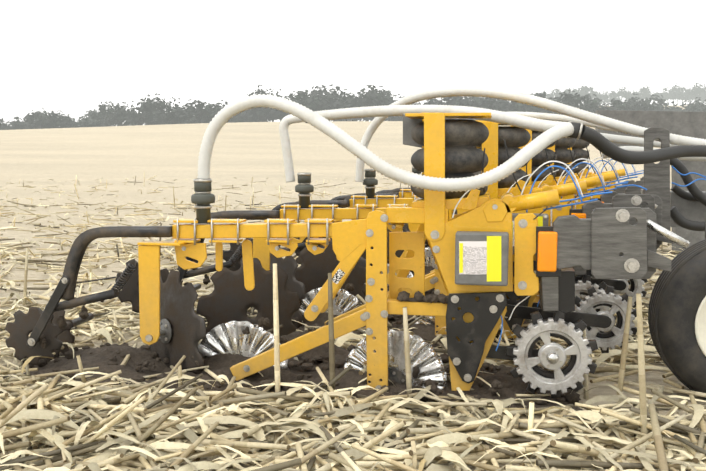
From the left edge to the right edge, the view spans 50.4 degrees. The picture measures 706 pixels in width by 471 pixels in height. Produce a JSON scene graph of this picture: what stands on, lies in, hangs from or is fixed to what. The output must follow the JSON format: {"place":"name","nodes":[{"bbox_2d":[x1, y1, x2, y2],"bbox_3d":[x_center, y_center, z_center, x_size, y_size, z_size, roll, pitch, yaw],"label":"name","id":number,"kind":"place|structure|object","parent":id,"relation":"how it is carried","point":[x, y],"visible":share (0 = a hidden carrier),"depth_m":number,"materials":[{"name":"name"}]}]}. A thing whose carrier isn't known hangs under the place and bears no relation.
{"place":"outdoors","nodes":[
{"label":"outdoors","id":0,"kind":"place"},
{"bbox_2d":[0,105,705,470],"bbox_3d":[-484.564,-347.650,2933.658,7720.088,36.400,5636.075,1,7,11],"label":"field ground","id":1,"kind":"structure","parent":0,"point":[120,157],"depth_m":29.73,"materials":[{"name":"beige soil"}]},
{"bbox_2d":[0,117,11,129],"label":"tree","id":2,"kind":"object","parent":1,"relation":"on","point":[4,126],"visible":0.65,"depth_m":209.29,"materials":[{"name":"grey plant"}]},
{"bbox_2d":[7,113,41,129],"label":"tree","id":3,"kind":"object","parent":1,"relation":"on","point":[18,124],"visible":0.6,"depth_m":209.84,"materials":[{"name":"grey plant"}]},
{"bbox_2d":[21,107,48,124],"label":"tree","id":4,"kind":"object","parent":1,"relation":"on","point":[22,122],"visible":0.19,"depth_m":254.19,"materials":[{"name":"grey plant"}]},
{"bbox_2d":[23,111,61,128],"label":"tree","id":5,"kind":"object","parent":1,"relation":"on","point":[31,121],"visible":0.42,"depth_m":201.92,"materials":[{"name":"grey plant"}]},
{"bbox_2d":[31,110,74,128],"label":"tree","id":6,"kind":"object","parent":1,"relation":"on","point":[65,121],"visible":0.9,"depth_m":199.36,"materials":[{"name":"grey plant"}]},
{"bbox_2d":[69,118,82,127],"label":"tree","id":7,"kind":"object","parent":1,"relation":"on","point":[77,123],"visible":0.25,"depth_m":219.17,"materials":[{"name":"grey plant"}]},
{"bbox_2d":[80,115,102,126],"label":"tree","id":8,"kind":"object","parent":1,"relation":"on","point":[93,124],"visible":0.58,"depth_m":200.92,"materials":[{"name":"grey plant"}]},
{"bbox_2d":[79,111,104,126],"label":"tree","id":9,"kind":"object","parent":1,"relation":"on","point":[86,115],"visible":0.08,"depth_m":251.89,"materials":[{"name":"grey plant"}]},
{"bbox_2d":[84,99,113,126],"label":"tree","id":10,"kind":"object","parent":1,"relation":"on","point":[89,119],"visible":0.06,"depth_m":249.30,"materials":[{"name":"grey plant"}]},
{"bbox_2d":[88,103,125,126],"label":"tree","id":11,"kind":"object","parent":1,"relation":"on","point":[96,114],"visible":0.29,"depth_m":217.28,"materials":[{"name":"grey plant"}]},
{"bbox_2d":[98,102,136,125],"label":"tree","id":12,"kind":"object","parent":1,"relation":"on","point":[119,118],"visible":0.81,"depth_m":205.16,"materials":[{"name":"grey plant"}]},
{"bbox_2d":[125,94,159,124],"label":"tree","id":13,"kind":"object","parent":1,"relation":"on","point":[139,118],"visible":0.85,"depth_m":204.61,"materials":[{"name":"grey plant"}]},
{"bbox_2d":[140,108,164,124],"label":"tree","id":14,"kind":"object","parent":1,"relation":"on","point":[158,111],"visible":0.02,"depth_m":231.18,"materials":[{"name":"grey plant"}]},
{"bbox_2d":[147,110,178,124],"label":"tree","id":15,"kind":"object","parent":1,"relation":"on","point":[159,120],"visible":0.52,"depth_m":209.66,"materials":[{"name":"grey plant"}]},
{"bbox_2d":[146,93,186,123],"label":"tree","id":16,"kind":"object","parent":1,"relation":"on","point":[163,108],"visible":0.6,"depth_m":202.88,"materials":[{"name":"grey plant"}]},
{"bbox_2d":[167,107,198,123],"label":"tree","id":17,"kind":"object","parent":1,"relation":"on","point":[193,119],"visible":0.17,"depth_m":222.83,"materials":[{"name":"grey plant"}]},
{"bbox_2d":[170,99,212,123],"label":"tree","id":18,"kind":"object","parent":1,"relation":"on","point":[199,111],"visible":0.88,"depth_m":202.91,"materials":[{"name":"grey plant"}]},
{"bbox_2d":[194,102,233,122],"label":"tree","id":19,"kind":"object","parent":1,"relation":"on","point":[216,109],"visible":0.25,"depth_m":208.13,"materials":[{"name":"grey plant"}]},
{"bbox_2d":[208,100,237,122],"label":"tree","id":20,"kind":"object","parent":1,"relation":"on","point":[235,116],"visible":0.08,"depth_m":226.25,"materials":[{"name":"grey plant"}]},
{"bbox_2d":[235,110,261,121],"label":"tree","id":21,"kind":"object","parent":1,"relation":"on","point":[243,118],"visible":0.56,"depth_m":222.03,"materials":[{"name":"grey plant"}]},
{"bbox_2d":[246,90,282,121],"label":"tree","id":22,"kind":"object","parent":1,"relation":"on","point":[254,114],"visible":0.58,"depth_m":215.91,"materials":[{"name":"grey plant"}]},
{"bbox_2d":[247,85,281,121],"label":"tree","id":23,"kind":"object","parent":1,"relation":"on","point":[258,91],"visible":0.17,"depth_m":222.73,"materials":[{"name":"grey plant"}]},
{"bbox_2d":[268,96,291,118],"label":"tree","id":24,"kind":"object","parent":1,"relation":"on","point":[283,115],"visible":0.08,"depth_m":219.81,"materials":[{"name":"grey plant"}]},
{"bbox_2d":[284,90,321,115],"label":"tree","id":25,"kind":"object","parent":1,"relation":"on","point":[302,95],"visible":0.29,"depth_m":212.70,"materials":[{"name":"grey plant"}]},
{"bbox_2d":[299,83,333,110],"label":"tree","id":26,"kind":"object","parent":1,"relation":"on","point":[324,105],"visible":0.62,"depth_m":211.49,"materials":[{"name":"grey plant"}]},
{"bbox_2d":[306,85,356,119],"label":"tree","id":27,"kind":"object","parent":1,"relation":"on","point":[328,94],"visible":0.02,"depth_m":245.18,"materials":[{"name":"grey plant"}]},
{"bbox_2d":[307,84,357,120],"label":"tree","id":28,"kind":"object","parent":1,"relation":"on","point":[336,104],"visible":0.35,"depth_m":217.47,"materials":[{"name":"grey plant"}]},
{"bbox_2d":[329,97,359,120],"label":"tree","id":29,"kind":"object","parent":1,"relation":"on","point":[350,119],"visible":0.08,"depth_m":245.97,"materials":[{"name":"grey plant"}]},
{"bbox_2d":[329,89,361,120],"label":"tree","id":30,"kind":"object","parent":1,"relation":"on","point":[353,95],"visible":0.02,"depth_m":249.38,"materials":[{"name":"grey plant"}]},
{"bbox_2d":[0,172,705,470],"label":"crop stubble","id":31,"kind":"object","parent":1,"relation":"on","point":[435,440],"visible":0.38,"depth_m":2.96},
{"bbox_2d":[339,85,393,120],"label":"tree","id":32,"kind":"object","parent":1,"relation":"on","point":[374,98],"visible":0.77,"depth_m":209.59,"materials":[{"name":"grey plant"}]},
{"bbox_2d":[355,86,400,120],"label":"tree","id":33,"kind":"object","parent":1,"relation":"on","point":[388,91],"depth_m":227.10,"materials":[{"name":"grey plant"}]},
{"bbox_2d":[362,97,396,120],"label":"tree","id":34,"kind":"object","parent":1,"relation":"on","point":[371,118],"visible":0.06,"depth_m":240.50,"materials":[{"name":"grey plant"}]},
{"bbox_2d":[382,89,402,120],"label":"tree","id":35,"kind":"object","parent":1,"relation":"on","point":[394,118],"visible":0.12,"depth_m":232.83,"materials":[{"name":"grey plant"}]},
{"bbox_2d":[423,97,448,104],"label":"tree","id":36,"kind":"object","parent":1,"relation":"on","point":[431,101],"visible":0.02,"depth_m":215.32,"materials":[{"name":"grey plant"}]},
{"bbox_2d":[197,86,705,398],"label":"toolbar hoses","id":37,"kind":"object","parent":1,"relation":"on","point":[677,315],"visible":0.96,"depth_m":3.62,"materials":[{"name":"plastic"}]},
{"bbox_2d":[3,112,670,414],"bbox_3d":[-0.185,0.151,3.814,3.245,1.530,0.981,1,7,11],"label":"tillage row unit","id":38,"kind":"object","parent":37,"relation":"attached to","point":[472,250],"visible":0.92,"depth_m":3.45,"materials":[{"name":"yellow paint"}]},
{"bbox_2d":[177,120,673,349],"bbox_3d":[0.232,0.044,4.768,3.245,1.530,0.981,1,7,11],"label":"tillage row unit","id":39,"kind":"object","parent":37,"relation":"attached to","point":[307,279],"visible":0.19,"depth_m":4.46,"materials":[{"name":"yellow paint"}]},
{"bbox_2d":[240,127,643,302],"bbox_3d":[0.650,-0.064,5.722,3.245,1.530,0.981,1,7,11],"label":"tillage row unit","id":40,"kind":"object","parent":37,"relation":"attached to","point":[370,182],"visible":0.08,"depth_m":5.34,"materials":[{"name":"yellow paint"}]},
{"bbox_2d":[295,137,656,288],"bbox_3d":[1.067,-0.171,6.676,3.245,1.530,0.981,1,7,11],"label":"tillage row unit","id":41,"kind":"object","parent":37,"relation":"attached to","point":[561,147],"visible":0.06,"depth_m":6.23,"materials":[{"name":"yellow paint"}]},
{"bbox_2d":[376,138,643,247],"bbox_3d":[1.485,-0.279,7.630,3.245,1.530,0.981,1,7,11],"label":"tillage row unit","id":42,"kind":"object","parent":37,"relation":"attached to","point":[579,146],"visible":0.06,"depth_m":7.16,"materials":[{"name":"yellow paint"}]},
{"bbox_2d":[436,96,473,106],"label":"tree","id":43,"kind":"object","parent":1,"relation":"on","point":[450,99],"visible":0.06,"depth_m":207.78,"materials":[{"name":"grey plant"}]},
{"bbox_2d":[440,96,494,108],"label":"tree","id":44,"kind":"object","parent":1,"relation":"on","point":[483,103],"visible":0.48,"depth_m":204.64,"materials":[{"name":"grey plant"}]},
{"bbox_2d":[463,97,488,119],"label":"tree","id":45,"kind":"object","parent":1,"relation":"on","point":[474,105],"depth_m":233.04,"materials":[{"name":"grey plant"}]},
{"bbox_2d":[469,96,484,119],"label":"tree","id":46,"kind":"object","parent":1,"relation":"on","point":[473,97],"visible":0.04,"depth_m":241.59,"materials":[{"name":"grey plant"}]},
{"bbox_2d":[474,97,506,109],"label":"tree","id":47,"kind":"object","parent":1,"relation":"on","point":[496,105],"visible":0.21,"depth_m":208.50,"materials":[{"name":"grey plant"}]},
{"bbox_2d":[488,97,512,109],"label":"tree","id":48,"kind":"object","parent":1,"relation":"on","point":[507,106],"visible":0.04,"depth_m":219.15,"materials":[{"name":"grey plant"}]},
{"bbox_2d":[496,100,526,111],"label":"tree","id":49,"kind":"object","parent":1,"relation":"on","point":[506,102],"visible":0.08,"depth_m":208.45,"materials":[{"name":"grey plant"}]},
{"bbox_2d":[508,100,526,111],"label":"tree","id":50,"kind":"object","parent":1,"relation":"on","point":[512,106],"visible":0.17,"depth_m":211.56,"materials":[{"name":"grey plant"}]},
{"bbox_2d":[524,92,552,113],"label":"tree","id":51,"kind":"object","parent":1,"relation":"on","point":[530,108],"visible":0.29,"depth_m":213.88,"materials":[{"name":"grey plant"}]},
{"bbox_2d":[548,88,560,99],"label":"tree","id":52,"kind":"object","parent":1,"relation":"on","point":[556,94],"visible":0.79,"depth_m":565.20,"materials":[{"name":"grey plant"}]},
{"bbox_2d":[537,89,584,114],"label":"tree","id":53,"kind":"object","parent":1,"relation":"on","point":[569,99],"visible":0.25,"depth_m":208.29,"materials":[{"name":"grey plant"}]},
{"bbox_2d":[560,86,571,97],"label":"tree","id":54,"kind":"object","parent":1,"relation":"on","point":[566,91],"visible":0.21,"depth_m":577.63,"materials":[{"name":"grey plant"}]},
{"bbox_2d":[553,91,591,108],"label":"tree","id":55,"kind":"object","parent":1,"relation":"on","point":[586,98],"visible":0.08,"depth_m":221.74,"materials":[{"name":"grey plant"}]},
{"bbox_2d":[559,94,597,114],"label":"tree","id":56,"kind":"object","parent":1,"relation":"on","point":[591,107],"visible":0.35,"depth_m":203.87,"materials":[{"name":"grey plant"}]},
{"bbox_2d":[571,84,592,105],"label":"tree","id":57,"kind":"object","parent":1,"relation":"on","point":[575,90],"visible":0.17,"depth_m":569.88,"materials":[{"name":"grey plant"}]},
{"bbox_2d":[579,86,596,99],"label":"tree","id":58,"kind":"object","parent":1,"relation":"on","point":[582,93],"visible":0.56,"depth_m":559.41,"materials":[{"name":"grey plant"}]},
{"bbox_2d":[578,84,599,97],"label":"tree","id":59,"kind":"object","parent":1,"relation":"on","point":[585,89],"visible":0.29,"depth_m":562.64,"materials":[{"name":"grey plant"}]},
{"bbox_2d":[580,94,606,107],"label":"tree","id":60,"kind":"object","parent":1,"relation":"on","point":[597,98],"visible":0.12,"depth_m":257.54,"materials":[{"name":"grey plant"}]},
{"bbox_2d":[593,99,608,109],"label":"tree","id":61,"kind":"object","parent":1,"relation":"on","point":[600,104],"visible":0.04,"depth_m":219.19,"materials":[{"name":"grey plant"}]},
{"bbox_2d":[598,91,614,101],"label":"tree","id":62,"kind":"object","parent":1,"relation":"on","point":[605,96],"visible":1,"depth_m":557.91,"materials":[{"name":"grey plant"}]},
{"bbox_2d":[605,95,619,105],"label":"tree","id":63,"kind":"object","parent":1,"relation":"on","point":[609,100],"visible":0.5,"depth_m":607.88,"materials":[{"name":"grey plant"}]},
{"bbox_2d":[598,98,632,110],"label":"tree","id":64,"kind":"object","parent":1,"relation":"on","point":[614,105],"visible":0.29,"depth_m":209.45,"materials":[{"name":"grey plant"}]},
{"bbox_2d":[612,85,629,98],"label":"tree","id":65,"kind":"object","parent":1,"relation":"on","point":[622,93],"visible":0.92,"depth_m":564.93,"materials":[{"name":"grey plant"}]},
{"bbox_2d":[621,90,638,101],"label":"tree","id":66,"kind":"object","parent":1,"relation":"on","point":[630,95],"visible":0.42,"depth_m":573.16,"materials":[{"name":"grey plant"}]},
{"bbox_2d":[615,97,656,110],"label":"tree","id":67,"kind":"object","parent":1,"relation":"on","point":[643,107],"visible":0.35,"depth_m":215.20,"materials":[{"name":"grey plant"}]},
{"bbox_2d":[637,85,650,98],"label":"tree","id":68,"kind":"object","parent":1,"relation":"on","point":[644,92],"visible":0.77,"depth_m":589.15,"materials":[{"name":"grey plant"}]},
{"bbox_2d":[631,93,664,110],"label":"tree","id":69,"kind":"object","parent":1,"relation":"on","point":[634,99],"visible":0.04,"depth_m":246.59,"materials":[{"name":"grey plant"}]},
{"bbox_2d":[652,92,664,99],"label":"tree","id":70,"kind":"object","parent":1,"relation":"on","point":[662,97],"visible":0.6,"depth_m":572.59,"materials":[{"name":"grey plant"}]},
{"bbox_2d":[643,94,682,110],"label":"tree","id":71,"kind":"object","parent":1,"relation":"on","point":[660,106],"visible":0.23,"depth_m":239.91,"materials":[{"name":"grey plant"}]},
{"bbox_2d":[654,99,676,109],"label":"tree","id":72,"kind":"object","parent":1,"relation":"on","point":[666,104],"visible":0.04,"depth_m":251.78,"materials":[{"name":"grey plant"}]},
{"bbox_2d":[658,87,673,102],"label":"tree","id":73,"kind":"object","parent":1,"relation":"on","point":[667,94],"visible":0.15,"depth_m":590.89,"materials":[{"name":"grey plant"}]},
{"bbox_2d":[662,83,680,103],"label":"tree","id":74,"kind":"object","parent":1,"relation":"on","point":[674,88],"visible":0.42,"depth_m":592.10,"materials":[{"name":"grey plant"}]},
{"bbox_2d":[670,90,683,103],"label":"tree","id":75,"kind":"object","parent":1,"relation":"on","point":[678,94],"visible":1,"depth_m":568.20,"materials":[{"name":"grey plant"}]},
{"bbox_2d":[675,86,695,102],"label":"tree","id":76,"kind":"object","parent":1,"relation":"on","point":[682,89],"visible":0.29,"depth_m":587.74,"materials":[{"name":"grey plant"}]},
{"bbox_2d":[678,89,693,101],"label":"tree","id":77,"kind":"object","parent":1,"relation":"on","point":[687,97],"visible":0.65,"depth_m":576.12,"materials":[{"name":"grey plant"}]},
{"bbox_2d":[677,100,695,110],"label":"tree","id":78,"kind":"object","parent":1,"relation":"on","point":[687,104],"visible":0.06,"depth_m":245.16,"materials":[{"name":"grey plant"}]},
{"bbox_2d":[676,99,704,110],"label":"tree","id":79,"kind":"object","parent":1,"relation":"on","point":[691,107],"visible":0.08,"depth_m":240.37,"materials":[{"name":"grey plant"}]},
{"bbox_2d":[677,103,704,111],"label":"tree","id":80,"kind":"object","parent":1,"relation":"on","point":[694,108],"visible":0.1,"depth_m":229.30,"materials":[{"name":"grey plant"}]},
{"bbox_2d":[686,82,705,100],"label":"tree","id":81,"kind":"object","parent":1,"relation":"on","point":[699,90],"visible":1,"depth_m":558.62,"materials":[{"name":"grey plant"}]},
{"bbox_2d":[688,97,705,107],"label":"tree","id":82,"kind":"object","parent":1,"relation":"on","point":[696,102],"visible":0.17,"depth_m":251.46,"materials":[{"name":"grey plant"}]},
{"bbox_2d":[694,87,705,104],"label":"tree","id":83,"kind":"object","parent":1,"relation":"on","point":[702,96],"visible":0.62,"depth_m":599.38,"materials":[{"name":"grey plant"}]},
{"bbox_2d":[0,0,705,125],"label":"sky","id":84,"kind":"structure","parent":0,"point":[70,57],"materials":[{"name":"white"}]}
]}

